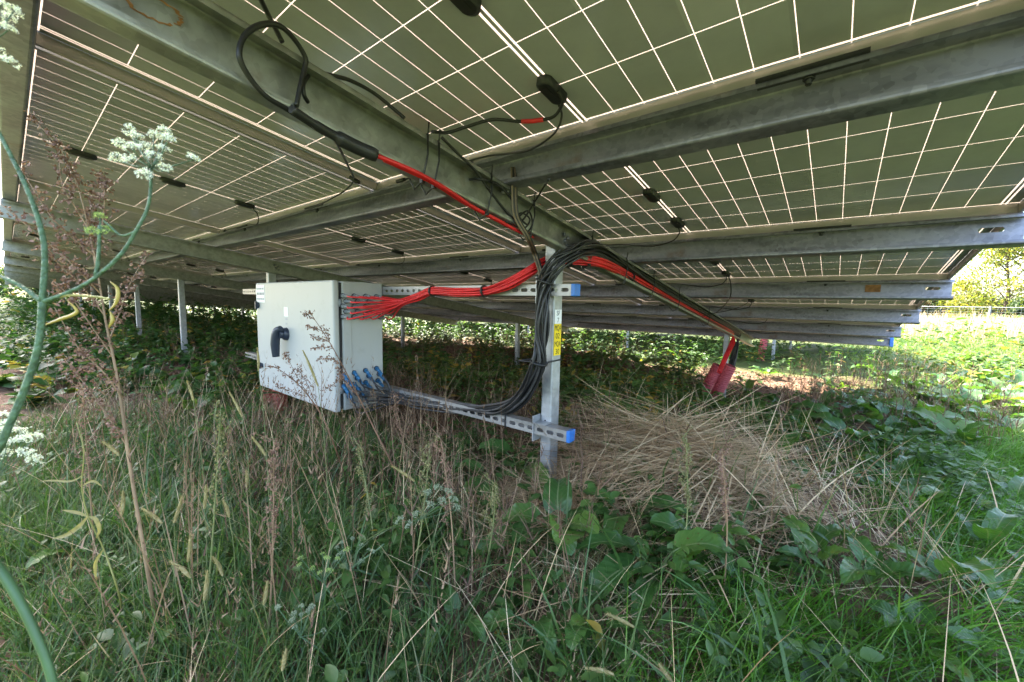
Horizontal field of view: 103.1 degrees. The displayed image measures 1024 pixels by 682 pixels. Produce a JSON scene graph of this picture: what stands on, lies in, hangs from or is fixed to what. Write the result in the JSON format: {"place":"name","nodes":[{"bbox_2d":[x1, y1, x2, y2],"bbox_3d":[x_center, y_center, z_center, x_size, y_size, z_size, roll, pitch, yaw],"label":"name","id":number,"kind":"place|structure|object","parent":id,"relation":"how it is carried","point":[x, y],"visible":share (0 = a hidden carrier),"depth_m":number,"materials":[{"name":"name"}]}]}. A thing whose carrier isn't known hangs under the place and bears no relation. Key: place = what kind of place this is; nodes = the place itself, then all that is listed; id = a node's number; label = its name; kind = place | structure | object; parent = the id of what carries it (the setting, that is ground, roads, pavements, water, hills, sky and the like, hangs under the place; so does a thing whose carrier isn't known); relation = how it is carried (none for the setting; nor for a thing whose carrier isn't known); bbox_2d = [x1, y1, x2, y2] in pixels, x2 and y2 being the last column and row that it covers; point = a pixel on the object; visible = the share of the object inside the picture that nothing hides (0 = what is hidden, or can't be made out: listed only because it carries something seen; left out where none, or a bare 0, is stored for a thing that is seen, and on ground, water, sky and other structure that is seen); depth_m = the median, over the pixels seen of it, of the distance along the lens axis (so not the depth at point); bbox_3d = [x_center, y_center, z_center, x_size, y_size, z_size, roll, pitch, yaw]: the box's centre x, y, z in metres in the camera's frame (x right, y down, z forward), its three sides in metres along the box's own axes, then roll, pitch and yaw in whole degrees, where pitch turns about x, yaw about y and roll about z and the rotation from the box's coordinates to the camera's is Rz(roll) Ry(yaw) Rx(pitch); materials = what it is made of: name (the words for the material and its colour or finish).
{"place":"outdoors","nodes":[
{"label":"outdoors","id":0,"kind":"place"},
{"bbox_2d":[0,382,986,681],"bbox_3d":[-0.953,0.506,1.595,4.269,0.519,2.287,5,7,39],"label":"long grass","id":1,"kind":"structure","parent":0,"point":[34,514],"depth_m":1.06,"materials":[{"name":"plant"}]},
{"bbox_2d":[0,294,1023,681],"bbox_3d":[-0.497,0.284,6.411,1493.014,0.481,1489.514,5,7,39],"label":"ground","id":2,"kind":"structure","parent":0,"point":[742,364],"depth_m":1.53,"materials":[{"name":"plant"}]},
{"bbox_2d":[0,410,44,475],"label":"wild carrot","id":3,"kind":"object","parent":2,"relation":"on","point":[16,438],"visible":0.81,"depth_m":0.52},
{"bbox_2d":[0,447,57,681],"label":"thick stalk","id":4,"kind":"object","parent":2,"relation":"on","point":[14,592],"visible":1,"depth_m":0.30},
{"bbox_2d":[25,521,121,568],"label":"dock plant","id":5,"kind":"object","parent":2,"relation":"on","point":[36,558],"visible":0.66,"depth_m":1.19,"materials":[{"name":"green plant"}]},
{"bbox_2d":[0,110,155,630],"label":"dry seed stalk","id":6,"kind":"object","parent":2,"relation":"on","point":[82,271],"visible":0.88,"depth_m":0.84,"materials":[{"name":"plant"}]},
{"bbox_2d":[43,422,121,611],"bbox_3d":[-0.917,0.434,0.873,0.369,0.600,0.098,6,8,45],"label":"yellow weed","id":7,"kind":"object","parent":2,"relation":"on","point":[80,525],"visible":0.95,"depth_m":0.76,"materials":[{"name":"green plant"}]},
{"bbox_2d":[65,378,104,559],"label":"seed stalk","id":8,"kind":"object","parent":2,"relation":"on","point":[87,447],"visible":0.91,"depth_m":1.06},
{"bbox_2d":[91,287,95,318],"bbox_3d":[-11.226,-0.830,10.916,0.052,1.479,0.068,5,7,39],"label":"post","id":9,"kind":"object","parent":2,"relation":"on","point":[92,292],"depth_m":10.87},
{"bbox_2d":[4,271,254,308],"bbox_3d":[-10.077,-1.348,12.204,0.048,0.114,6.489,5,-2,39],"label":"rafter","id":10,"kind":"object","parent":9,"relation":"attached to","point":[18,274],"visible":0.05,"depth_m":11.68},
{"bbox_2d":[0,0,200,453],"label":"wild carrot","id":11,"kind":"object","parent":2,"relation":"on","point":[41,299],"visible":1,"depth_m":0.36,"materials":[{"name":"green plant"}]},
{"bbox_2d":[4,264,254,305],"bbox_3d":[-7.798,-1.132,10.374,0.048,0.114,6.489,5,-2,39],"label":"rafter","id":12,"kind":"object","parent":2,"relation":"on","point":[102,281],"visible":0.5,"depth_m":9.40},
{"bbox_2d":[5,275,256,310],"bbox_3d":[-12.355,-1.565,14.033,0.048,0.114,6.489,5,-2,39],"label":"rafter","id":13,"kind":"object","parent":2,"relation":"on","point":[72,285],"depth_m":13.39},
{"bbox_2d":[177,280,187,352],"bbox_3d":[-4.390,-0.180,5.428,0.052,1.479,0.068,5,7,39],"label":"post","id":14,"kind":"object","parent":2,"relation":"on","point":[182,309],"visible":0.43,"depth_m":5.39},
{"bbox_2d":[1,240,457,324],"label":"rafter","id":15,"kind":"object","parent":14,"relation":"attached to","point":[16,247],"visible":0.75,"depth_m":5.17,"materials":[{"name":"metal"}]},
{"bbox_2d":[3,256,382,319],"bbox_3d":[-5.520,-0.915,8.545,0.048,0.114,6.489,5,-2,39],"label":"rafter","id":16,"kind":"object","parent":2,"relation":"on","point":[37,265],"visible":0.45,"depth_m":7.26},
{"bbox_2d":[197,400,232,624],"bbox_3d":[-0.675,0.418,0.920,0.159,0.600,0.054,4,6,30],"label":"seed stalk","id":17,"kind":"object","parent":2,"relation":"on","point":[221,435],"visible":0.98,"depth_m":0.88,"materials":[{"name":"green plant"}]},
{"bbox_2d":[180,412,254,438],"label":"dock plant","id":18,"kind":"object","parent":2,"relation":"on","point":[239,418],"visible":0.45,"depth_m":2.18,"materials":[{"name":"green plant"}]},
{"bbox_2d":[252,432,282,634],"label":"seed stalk","id":19,"kind":"object","parent":2,"relation":"on","point":[274,535],"visible":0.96,"depth_m":0.85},
{"bbox_2d":[266,272,275,282],"bbox_3d":[-2.112,0.036,3.599,0.052,1.479,0.068,5,7,39],"label":"post","id":20,"kind":"object","parent":2,"relation":"on","point":[270,277],"depth_m":3.52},
{"bbox_2d":[0,198,570,332],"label":"rafter","id":21,"kind":"object","parent":20,"relation":"attached to","point":[159,242],"visible":0.88,"depth_m":3.19,"materials":[{"name":"metal"}]},
{"bbox_2d":[0,290,560,422],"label":"vine thicket","id":22,"kind":"object","parent":2,"relation":"on","point":[22,350],"visible":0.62,"depth_m":4.99,"materials":[{"name":"green plant"}]},
{"bbox_2d":[261,352,347,482],"bbox_3d":[-0.663,0.329,1.469,0.241,0.600,0.333,4,6,32],"label":"dry seed stalk","id":23,"kind":"object","parent":2,"relation":"on","point":[291,377],"visible":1,"depth_m":1.38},
{"bbox_2d":[300,310,410,499],"bbox_3d":[-0.553,0.284,1.445,0.403,0.784,0.162,0,5,-8],"label":"dry seed stalk","id":24,"kind":"object","parent":2,"relation":"on","point":[322,345],"visible":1,"depth_m":1.44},
{"bbox_2d":[351,437,377,573],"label":"seed stalk","id":25,"kind":"object","parent":2,"relation":"on","point":[363,478],"visible":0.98,"depth_m":1.13,"materials":[{"name":"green plant"}]},
{"bbox_2d":[49,0,755,346],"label":"rafter","id":26,"kind":"object","parent":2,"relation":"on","point":[200,37],"visible":0.81,"depth_m":0.85,"materials":[{"name":"metal"}]},
{"bbox_2d":[0,0,40,264],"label":"purlin","id":27,"kind":"object","parent":26,"relation":"on","point":[15,84],"visible":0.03,"depth_m":1.08,"materials":[{"name":"metal"}]},
{"bbox_2d":[236,20,322,134],"bbox_3d":[-0.439,-0.511,0.780,0.035,0.164,0.171,4,6,25],"label":"looped cable","id":28,"kind":"object","parent":26,"relation":"attached to","point":[247,32],"visible":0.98,"depth_m":0.75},
{"bbox_2d":[288,104,378,161],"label":"taped cables","id":29,"kind":"object","parent":26,"relation":"attached to","point":[352,144],"visible":1,"depth_m":0.88,"materials":[{"name":"black plastic"}]},
{"bbox_2d":[377,154,533,237],"bbox_3d":[-0.048,-0.417,1.329,0.046,0.106,0.940,5,6,33],"label":"red cable","id":30,"kind":"object","parent":26,"relation":"attached to","point":[418,173],"visible":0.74,"depth_m":1.08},
{"bbox_2d":[348,240,740,426],"bbox_3d":[0.911,-0.075,3.408,1.222,1.029,4.225,5,7,39],"label":"black cable bundle","id":31,"kind":"object","parent":26,"relation":"attached to","point":[520,399],"visible":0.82,"depth_m":1.77,"materials":[{"name":"plastic"}]},
{"bbox_2d":[74,9,1023,275],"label":"purlin","id":32,"kind":"object","parent":26,"relation":"on","point":[978,57],"visible":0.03,"depth_m":0.92,"materials":[{"name":"metal"}]},
{"bbox_2d":[12,223,153,260],"bbox_3d":[-5.121,-1.125,4.810,2.132,0.085,1.036,5,-2,39],"label":"solar panel","id":33,"kind":"object","parent":32,"relation":"on","point":[114,250],"visible":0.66,"depth_m":4.88,"materials":[{"name":"grey glass"}]},
{"bbox_2d":[14,184,217,250],"bbox_3d":[-3.449,-0.966,3.467,2.132,0.085,1.036,5,-2,39],"label":"solar panel","id":34,"kind":"object","parent":32,"relation":"on","point":[150,224],"visible":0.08,"depth_m":3.17,"materials":[{"name":"grey glass"}]},
{"bbox_2d":[19,45,372,233],"bbox_3d":[-1.777,-0.807,2.125,2.132,0.085,1.036,5,-2,39],"label":"solar panel","id":35,"kind":"object","parent":32,"relation":"on","point":[232,179],"visible":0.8,"depth_m":1.82,"materials":[{"name":"black glass"}]},
{"bbox_2d":[36,0,1023,189],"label":"solar panel","id":36,"kind":"object","parent":32,"relation":"on","point":[444,65],"visible":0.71,"depth_m":0.95,"materials":[{"name":"glass"}]},
{"bbox_2d":[431,90,563,133],"bbox_3d":[-0.037,-0.596,1.089,0.350,0.093,0.082,2,5,8],"label":"connector cable","id":37,"kind":"object","parent":36,"relation":"hanging from","point":[502,119],"visible":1,"depth_m":1.11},
{"bbox_2d":[187,280,954,299],"bbox_3d":[-11.646,-1.608,13.459,36.080,0.106,0.054,5,-2,39],"label":"purlin","id":38,"kind":"object","parent":26,"relation":"on","point":[886,290],"visible":0.59,"depth_m":2.64,"materials":[{"name":"metal"}]},
{"bbox_2d":[302,276,426,286],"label":"solar panel","id":39,"kind":"object","parent":38,"relation":"on","point":[390,281],"visible":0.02,"depth_m":5.05,"materials":[{"name":"grey glass"}]},
{"bbox_2d":[391,270,592,285],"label":"solar panel","id":40,"kind":"object","parent":38,"relation":"on","point":[468,278],"visible":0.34,"depth_m":4.12,"materials":[{"name":"grey glass"}]},
{"bbox_2d":[563,227,1003,286],"bbox_3d":[1.219,-0.458,2.454,2.132,0.085,1.068,5,-2,39],"label":"solar panel","id":41,"kind":"object","parent":38,"relation":"on","point":[939,265],"visible":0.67,"depth_m":2.41,"materials":[{"name":"black glass"}]},
{"bbox_2d":[228,297,920,323],"bbox_3d":[-10.979,-1.512,14.300,36.080,0.106,0.054,5,-2,39],"label":"purlin","id":42,"kind":"object","parent":26,"relation":"on","point":[893,316],"visible":0.55,"depth_m":3.71,"materials":[{"name":"metal"}]},
{"bbox_2d":[475,284,637,305],"bbox_3d":[0.214,-0.521,4.638,2.132,0.085,1.068,5,-2,39],"label":"solar panel","id":43,"kind":"object","parent":42,"relation":"on","point":[521,300],"visible":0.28,"depth_m":4.82,"materials":[{"name":"grey glass"}]},
{"bbox_2d":[627,287,939,310],"bbox_3d":[1.886,-0.362,3.296,2.132,0.085,1.068,5,-2,39],"label":"solar panel","id":44,"kind":"object","parent":42,"relation":"on","point":[869,304],"visible":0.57,"depth_m":3.41,"materials":[{"name":"grey glass"}]},
{"bbox_2d":[140,212,1023,285],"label":"purlin","id":45,"kind":"object","parent":26,"relation":"on","point":[958,233],"visible":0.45,"depth_m":1.79,"materials":[{"name":"metal"}]},
{"bbox_2d":[145,257,261,277],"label":"solar panel","id":46,"kind":"object","parent":45,"relation":"on","point":[194,266],"visible":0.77,"depth_m":5.84,"materials":[{"name":"grey glass"}]},
{"bbox_2d":[185,242,346,272],"bbox_3d":[-2.792,-0.872,4.297,2.132,0.085,1.068,5,-2,39],"label":"solar panel","id":47,"kind":"object","parent":45,"relation":"on","point":[270,252],"visible":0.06,"depth_m":4.10,"materials":[{"name":"grey glass"}]},
{"bbox_2d":[255,209,516,266],"bbox_3d":[-1.120,-0.713,2.955,2.132,0.085,1.068,5,-2,39],"label":"solar panel","id":48,"kind":"object","parent":45,"relation":"on","point":[414,235],"visible":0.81,"depth_m":2.92,"materials":[{"name":"grey glass"}]},
{"bbox_2d":[419,86,1023,251],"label":"solar panel","id":49,"kind":"object","parent":45,"relation":"on","point":[960,157],"visible":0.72,"depth_m":1.39,"materials":[{"name":"black glass"}]},
{"bbox_2d":[383,314,893,346],"bbox_3d":[-9.632,-1.319,15.973,36.115,0.109,0.063,5,-2,39],"label":"purlin","id":50,"kind":"object","parent":26,"relation":"on","point":[843,339],"visible":0.72,"depth_m":5.92,"materials":[{"name":"grey metal"}]},
{"bbox_2d":[397,308,901,337],"bbox_3d":[-10.312,-1.417,15.142,36.080,0.106,0.054,5,-2,39],"label":"purlin","id":51,"kind":"object","parent":26,"relation":"on","point":[851,330],"visible":0.56,"depth_m":4.74,"materials":[{"name":"metal"}]},
{"bbox_2d":[669,314,910,325],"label":"solar panel","id":52,"kind":"object","parent":51,"relation":"on","point":[818,322],"visible":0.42,"depth_m":4.33,"materials":[{"name":"grey glass"}]},
{"bbox_2d":[357,484,460,579],"bbox_3d":[-0.252,0.503,0.977,0.220,0.346,0.176,5,7,39],"label":"wild carrot","id":53,"kind":"object","parent":2,"relation":"on","point":[414,513],"visible":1,"depth_m":0.95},
{"bbox_2d":[380,624,441,676],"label":"dock plant","id":54,"kind":"object","parent":2,"relation":"on","point":[429,645],"visible":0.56,"depth_m":0.92,"materials":[{"name":"green plant"}]},
{"bbox_2d":[404,436,439,591],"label":"seed stalk","id":55,"kind":"object","parent":2,"relation":"on","point":[422,492],"visible":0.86,"depth_m":1.02,"materials":[{"name":"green plant"}]},
{"bbox_2d":[430,427,455,590],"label":"seed stalk","id":56,"kind":"object","parent":2,"relation":"on","point":[447,485],"visible":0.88,"depth_m":1.06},
{"bbox_2d":[436,585,485,642],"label":"dock plant","id":57,"kind":"object","parent":2,"relation":"on","point":[474,624],"visible":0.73,"depth_m":1.01,"materials":[{"name":"green plant"}]},
{"bbox_2d":[455,458,517,511],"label":"dock plant","id":58,"kind":"object","parent":2,"relation":"on","point":[477,481],"visible":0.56,"depth_m":1.68,"materials":[{"name":"green plant"}]},
{"bbox_2d":[480,472,501,579],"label":"seed stalk","id":59,"kind":"object","parent":2,"relation":"on","point":[495,497],"visible":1,"depth_m":1.06,"materials":[{"name":"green plant"}]},
{"bbox_2d":[0,293,1023,681],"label":"leafy weeds","id":60,"kind":"object","parent":2,"relation":"on","point":[568,389],"visible":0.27,"depth_m":1.76,"materials":[{"name":"green plant"}]},
{"bbox_2d":[0,313,1023,681],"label":"dry stalks","id":61,"kind":"object","parent":2,"relation":"on","point":[998,407],"visible":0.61,"depth_m":1.63,"materials":[{"name":"plant"}]},
{"bbox_2d":[0,343,1023,681],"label":"dry strands","id":62,"kind":"object","parent":2,"relation":"on","point":[864,515],"visible":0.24,"depth_m":1.30,"materials":[{"name":"plant"}]},
{"bbox_2d":[478,438,557,490],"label":"dock plant","id":63,"kind":"object","parent":2,"relation":"on","point":[494,442],"visible":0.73,"depth_m":1.81,"materials":[{"name":"green plant"}]},
{"bbox_2d":[473,608,596,677],"bbox_3d":[0.054,0.685,0.938,0.289,0.095,0.135,1,5,-4],"label":"dock plant","id":64,"kind":"object","parent":2,"relation":"on","point":[544,623],"visible":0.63,"depth_m":0.95,"materials":[{"name":"green plant"}]},
{"bbox_2d":[477,477,622,555],"bbox_3d":[0.161,0.564,1.282,0.346,0.149,0.473,5,7,39],"label":"dock plant","id":65,"kind":"object","parent":2,"relation":"on","point":[558,490],"visible":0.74,"depth_m":1.25,"materials":[{"name":"green plant"}]},
{"bbox_2d":[540,246,562,478],"bbox_3d":[0.168,0.253,1.768,0.056,1.479,0.068,5,7,39],"label":"post","id":66,"kind":"object","parent":2,"relation":"on","point":[550,381],"visible":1,"depth_m":1.74,"materials":[{"name":"grey"}]},
{"bbox_2d":[245,352,574,442],"bbox_3d":[-1.126,0.255,2.750,3.529,0.110,0.063,5,7,39],"label":"slotted strut","id":67,"kind":"object","parent":66,"relation":"attached to","point":[536,421],"visible":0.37,"depth_m":1.80,"materials":[{"name":"silver metal"}]},
{"bbox_2d":[254,280,385,411],"bbox_3d":[-1.267,-0.009,2.563,1.123,0.715,0.381,5,7,39],"label":"electrical cabinet","id":68,"kind":"object","parent":67,"relation":"attached to","point":[282,321],"visible":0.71,"depth_m":2.33,"materials":[{"name":"metal"}]},
{"bbox_2d":[243,277,579,302],"bbox_3d":[-1.114,-0.330,2.695,3.529,0.110,0.063,5,7,39],"label":"slotted strut","id":69,"kind":"object","parent":66,"relation":"attached to","point":[573,289],"visible":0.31,"depth_m":1.77,"materials":[{"name":"silver metal"}]},
{"bbox_2d":[347,256,734,373],"bbox_3d":[1.039,-0.023,2.905,4.024,0.898,1.045,-2,6,-34],"label":"red cable bundle","id":70,"kind":"object","parent":66,"relation":"attached to","point":[388,304],"visible":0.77,"depth_m":2.04,"materials":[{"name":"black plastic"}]},
{"bbox_2d":[80,339,1023,681],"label":"leaf litter","id":71,"kind":"object","parent":2,"relation":"on","point":[686,603],"visible":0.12,"depth_m":1.96,"materials":[{"name":"plant"}]},
{"bbox_2d":[565,613,634,681],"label":"dock plant","id":72,"kind":"object","parent":2,"relation":"on","point":[577,619],"visible":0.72,"depth_m":0.89,"materials":[{"name":"green plant"}]},
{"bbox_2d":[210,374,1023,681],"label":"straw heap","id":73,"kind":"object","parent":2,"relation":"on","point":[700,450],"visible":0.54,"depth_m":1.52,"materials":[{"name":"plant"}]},
{"bbox_2d":[582,486,688,547],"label":"dock plant","id":74,"kind":"object","parent":2,"relation":"on","point":[618,524],"visible":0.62,"depth_m":1.36,"materials":[{"name":"green plant"}]},
{"bbox_2d":[576,527,729,620],"bbox_3d":[0.384,0.602,1.083,0.410,0.171,0.196,1,5,-5],"label":"dock plant","id":75,"kind":"object","parent":2,"relation":"on","point":[698,540],"visible":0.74,"depth_m":1.09,"materials":[{"name":"green plant"}]},
{"bbox_2d":[677,424,693,529],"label":"seed stalk","id":76,"kind":"object","parent":2,"relation":"on","point":[687,493],"visible":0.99,"depth_m":1.12,"materials":[{"name":"brown plant"}]},
{"bbox_2d":[650,511,765,574],"bbox_3d":[0.580,0.594,1.164,0.314,0.132,0.189,1,5,-5],"label":"dock plant","id":77,"kind":"object","parent":2,"relation":"on","point":[667,519],"visible":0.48,"depth_m":1.20,"materials":[{"name":"green plant"}]},
{"bbox_2d":[711,363,735,396],"bbox_3d":[2.247,0.478,4.384,0.279,0.494,0.135,5,7,39],"label":"conduit","id":78,"kind":"object","parent":2,"relation":"on","point":[723,380],"visible":0.5,"depth_m":4.31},
{"bbox_2d":[717,442,732,593],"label":"seed stalk","id":79,"kind":"object","parent":2,"relation":"on","point":[725,503],"visible":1,"depth_m":1.03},
{"bbox_2d":[733,604,830,664],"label":"dock plant","id":80,"kind":"object","parent":2,"relation":"on","point":[744,609],"visible":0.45,"depth_m":0.94,"materials":[{"name":"green plant"}]},
{"bbox_2d":[761,430,808,474],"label":"dock plant","id":81,"kind":"object","parent":2,"relation":"on","point":[791,439],"visible":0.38,"depth_m":2.04,"materials":[{"name":"green plant"}]},
{"bbox_2d":[561,401,1023,591],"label":"green shoots","id":82,"kind":"object","parent":2,"relation":"on","point":[864,529],"visible":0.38,"depth_m":1.41,"materials":[{"name":"green plant"}]},
{"bbox_2d":[783,407,836,437],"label":"dock plant","id":83,"kind":"object","parent":2,"relation":"on","point":[802,417],"visible":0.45,"depth_m":2.87,"materials":[{"name":"green plant"}]},
{"bbox_2d":[767,515,854,576],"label":"dock plant","id":84,"kind":"object","parent":2,"relation":"on","point":[832,531],"visible":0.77,"depth_m":1.20,"materials":[{"name":"green plant"}]},
{"bbox_2d":[790,400,879,425],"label":"dock plant","id":85,"kind":"object","parent":2,"relation":"on","point":[846,411],"visible":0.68,"depth_m":3.12,"materials":[{"name":"green plant"}]},
{"bbox_2d":[804,412,897,448],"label":"dock plant","id":86,"kind":"object","parent":2,"relation":"on","point":[830,419],"visible":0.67,"depth_m":2.65,"materials":[{"name":"green plant"}]},
{"bbox_2d":[845,398,917,431],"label":"dock plant","id":87,"kind":"object","parent":2,"relation":"on","point":[876,413],"visible":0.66,"depth_m":3.06,"materials":[{"name":"green plant"}]},
{"bbox_2d":[840,531,941,597],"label":"dock plant","id":88,"kind":"object","parent":2,"relation":"on","point":[847,568],"visible":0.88,"depth_m":1.10,"materials":[{"name":"green plant"}]},
{"bbox_2d":[864,455,947,494],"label":"dock plant","id":89,"kind":"object","parent":2,"relation":"on","point":[909,460],"visible":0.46,"depth_m":2.04,"materials":[{"name":"green plant"}]},
{"bbox_2d":[865,594,973,681],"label":"dock plant","id":90,"kind":"object","parent":2,"relation":"on","point":[887,607],"visible":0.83,"depth_m":0.94,"materials":[{"name":"green plant"}]},
{"bbox_2d":[882,397,965,423],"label":"dock plant","id":91,"kind":"object","parent":2,"relation":"on","point":[948,414],"visible":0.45,"depth_m":3.09,"materials":[{"name":"green plant"}]},
{"bbox_2d":[891,479,958,511],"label":"dock plant","id":92,"kind":"object","parent":2,"relation":"on","point":[937,495],"visible":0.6,"depth_m":1.71,"materials":[{"name":"green plant"}]},
{"bbox_2d":[869,543,996,595],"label":"dock plant","id":93,"kind":"object","parent":2,"relation":"on","point":[939,566],"visible":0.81,"depth_m":1.08,"materials":[{"name":"green plant"}]},
{"bbox_2d":[905,407,1009,447],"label":"dock plant","id":94,"kind":"object","parent":2,"relation":"on","point":[968,429],"visible":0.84,"depth_m":2.78,"materials":[{"name":"green plant"}]},
{"bbox_2d":[901,308,1023,345],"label":"pale seed grass","id":95,"kind":"structure","parent":2,"relation":"on","point":[1010,327],"depth_m":15.80,"materials":[{"name":"plant"}]},
{"bbox_2d":[934,277,1009,316],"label":"autumn tree","id":96,"kind":"object","parent":2,"relation":"on","point":[958,302],"visible":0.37,"depth_m":46.79,"materials":[{"name":"yellow plant"}]},
{"bbox_2d":[927,387,1023,414],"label":"dock plant","id":97,"kind":"object","parent":2,"relation":"on","point":[963,397],"visible":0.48,"depth_m":3.85,"materials":[{"name":"green plant"}]},
{"bbox_2d":[936,247,1023,318],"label":"autumn tree","id":98,"kind":"object","parent":2,"relation":"on","point":[1000,254],"visible":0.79,"depth_m":43.75,"materials":[{"name":"yellow plant"}]},
{"bbox_2d":[936,619,1023,677],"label":"dock plant","id":99,"kind":"object","parent":2,"relation":"on","point":[952,630],"visible":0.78,"depth_m":0.87,"materials":[{"name":"green plant"}]},
{"bbox_2d":[943,507,1023,560],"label":"dock plant","id":100,"kind":"object","parent":2,"relation":"on","point":[1002,519],"visible":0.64,"depth_m":1.39,"materials":[{"name":"green plant"}]},
{"bbox_2d":[962,557,1023,608],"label":"dock plant","id":101,"kind":"object","parent":2,"relation":"on","point":[993,594],"visible":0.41,"depth_m":1.11,"materials":[{"name":"green plant"}]},
{"bbox_2d":[980,475,1023,510],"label":"dock plant","id":102,"kind":"object","parent":2,"relation":"on","point":[1016,481],"visible":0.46,"depth_m":1.91,"materials":[{"name":"green plant"}]},
{"bbox_2d":[0,168,1023,312],"label":"sky","id":103,"kind":"structure","parent":0,"point":[1,220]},
{"bbox_2d":[483,368,1023,681],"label":"lush grass","id":104,"kind":"structure","parent":0,"point":[1018,644],"depth_m":0.98,"materials":[{"name":"plant"}]},
{"bbox_2d":[840,316,1023,392],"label":"meadow grass","id":105,"kind":"structure","parent":0,"point":[1013,347],"depth_m":9.38,"materials":[{"name":"plant"}]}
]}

